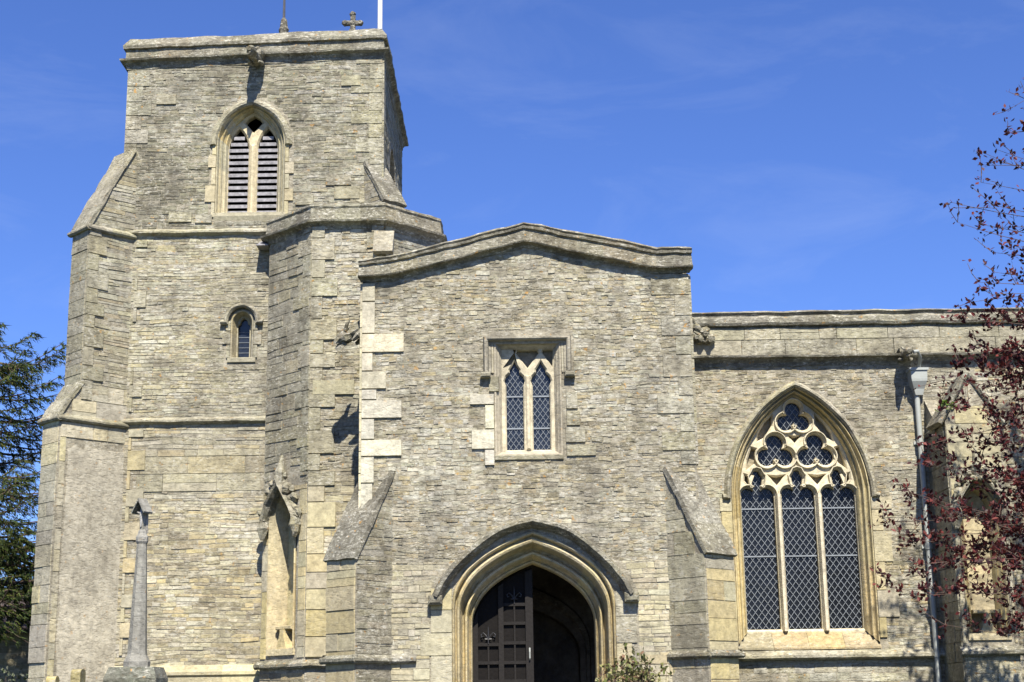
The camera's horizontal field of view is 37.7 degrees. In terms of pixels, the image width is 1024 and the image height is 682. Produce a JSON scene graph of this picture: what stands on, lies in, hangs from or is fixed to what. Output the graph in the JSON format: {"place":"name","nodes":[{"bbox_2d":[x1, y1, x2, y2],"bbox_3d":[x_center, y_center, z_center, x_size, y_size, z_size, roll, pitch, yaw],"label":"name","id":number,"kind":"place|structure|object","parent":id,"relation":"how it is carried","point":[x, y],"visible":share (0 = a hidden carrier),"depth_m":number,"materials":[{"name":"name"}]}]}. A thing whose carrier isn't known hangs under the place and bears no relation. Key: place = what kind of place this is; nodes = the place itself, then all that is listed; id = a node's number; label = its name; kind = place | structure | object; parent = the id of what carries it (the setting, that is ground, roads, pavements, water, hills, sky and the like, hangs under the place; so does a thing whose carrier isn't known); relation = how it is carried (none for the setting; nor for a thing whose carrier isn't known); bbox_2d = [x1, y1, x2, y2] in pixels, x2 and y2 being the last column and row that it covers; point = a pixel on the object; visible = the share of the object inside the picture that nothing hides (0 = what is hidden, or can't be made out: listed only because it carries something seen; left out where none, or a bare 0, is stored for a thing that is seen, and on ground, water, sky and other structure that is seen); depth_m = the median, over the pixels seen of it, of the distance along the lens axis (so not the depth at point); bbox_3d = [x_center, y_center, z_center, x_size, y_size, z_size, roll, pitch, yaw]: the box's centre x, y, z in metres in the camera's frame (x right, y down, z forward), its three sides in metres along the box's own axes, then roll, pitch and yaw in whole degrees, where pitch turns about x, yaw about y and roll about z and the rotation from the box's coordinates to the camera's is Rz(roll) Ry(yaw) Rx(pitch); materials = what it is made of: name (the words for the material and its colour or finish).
{"place":"outdoors","nodes":[
{"label":"outdoors","id":0,"kind":"place"},
{"bbox_2d":[0,666,27,681],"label":"grey green shrub","id":1,"kind":"object","parent":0,"point":[12,675],"visible":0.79,"depth_m":28.61,"materials":[{"name":"green plant"}]},
{"bbox_2d":[0,594,30,681],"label":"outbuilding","id":2,"kind":"structure","parent":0,"point":[13,658],"depth_m":34.89,"materials":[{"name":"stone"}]},
{"bbox_2d":[0,0,1023,586],"label":"sky","id":3,"kind":"structure","parent":0,"point":[806,154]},
{"bbox_2d":[27,0,1023,681],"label":"church","id":4,"kind":"structure","parent":0,"point":[327,406],"depth_m":24.21,"materials":[{"name":"stone"}]},
{"bbox_2d":[473,568,533,681],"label":"church door","id":5,"kind":"structure","parent":4,"relation":"in","point":[503,650],"depth_m":21.84,"materials":[{"name":"brown wood"}]},
{"bbox_2d":[934,399,956,411],"bbox_3d":[6.878,1.025,23.781,0.399,0.198,0.360,-13,-18,41],"label":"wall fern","id":6,"kind":"object","parent":4,"relation":"attached to","point":[944,401],"depth_m":23.70,"materials":[{"name":"green plant"}]},
{"label":"ground","id":7,"kind":"structure","parent":0,"visible":0},
{"bbox_2d":[0,322,66,649],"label":"dark conifer","id":8,"kind":"object","parent":7,"relation":"on","point":[12,560],"visible":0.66,"depth_m":31.08,"materials":[{"name":"green plant"}]},
{"bbox_2d":[46,676,59,681],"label":"headstone","id":9,"kind":"object","parent":7,"relation":"on","point":[52,679],"visible":1,"depth_m":17.12,"materials":[{"name":"stone"}]},
{"bbox_2d":[70,669,85,681],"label":"headstone","id":10,"kind":"object","parent":7,"relation":"on","point":[78,675],"visible":1,"depth_m":17.10,"materials":[{"name":"stone"}]},
{"bbox_2d":[103,498,167,681],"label":"churchyard cross","id":11,"kind":"object","parent":7,"relation":"on","point":[136,667],"visible":1,"depth_m":19.22,"materials":[{"name":"stone"}]},
{"bbox_2d":[595,642,674,681],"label":"rose bush","id":12,"kind":"object","parent":7,"relation":"on","point":[630,664],"visible":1,"depth_m":20.02,"materials":[{"name":"green plant"}]},
{"bbox_2d":[868,79,1023,638],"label":"purple plum tree","id":13,"kind":"object","parent":7,"relation":"on","point":[1007,351],"visible":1,"depth_m":20.27,"materials":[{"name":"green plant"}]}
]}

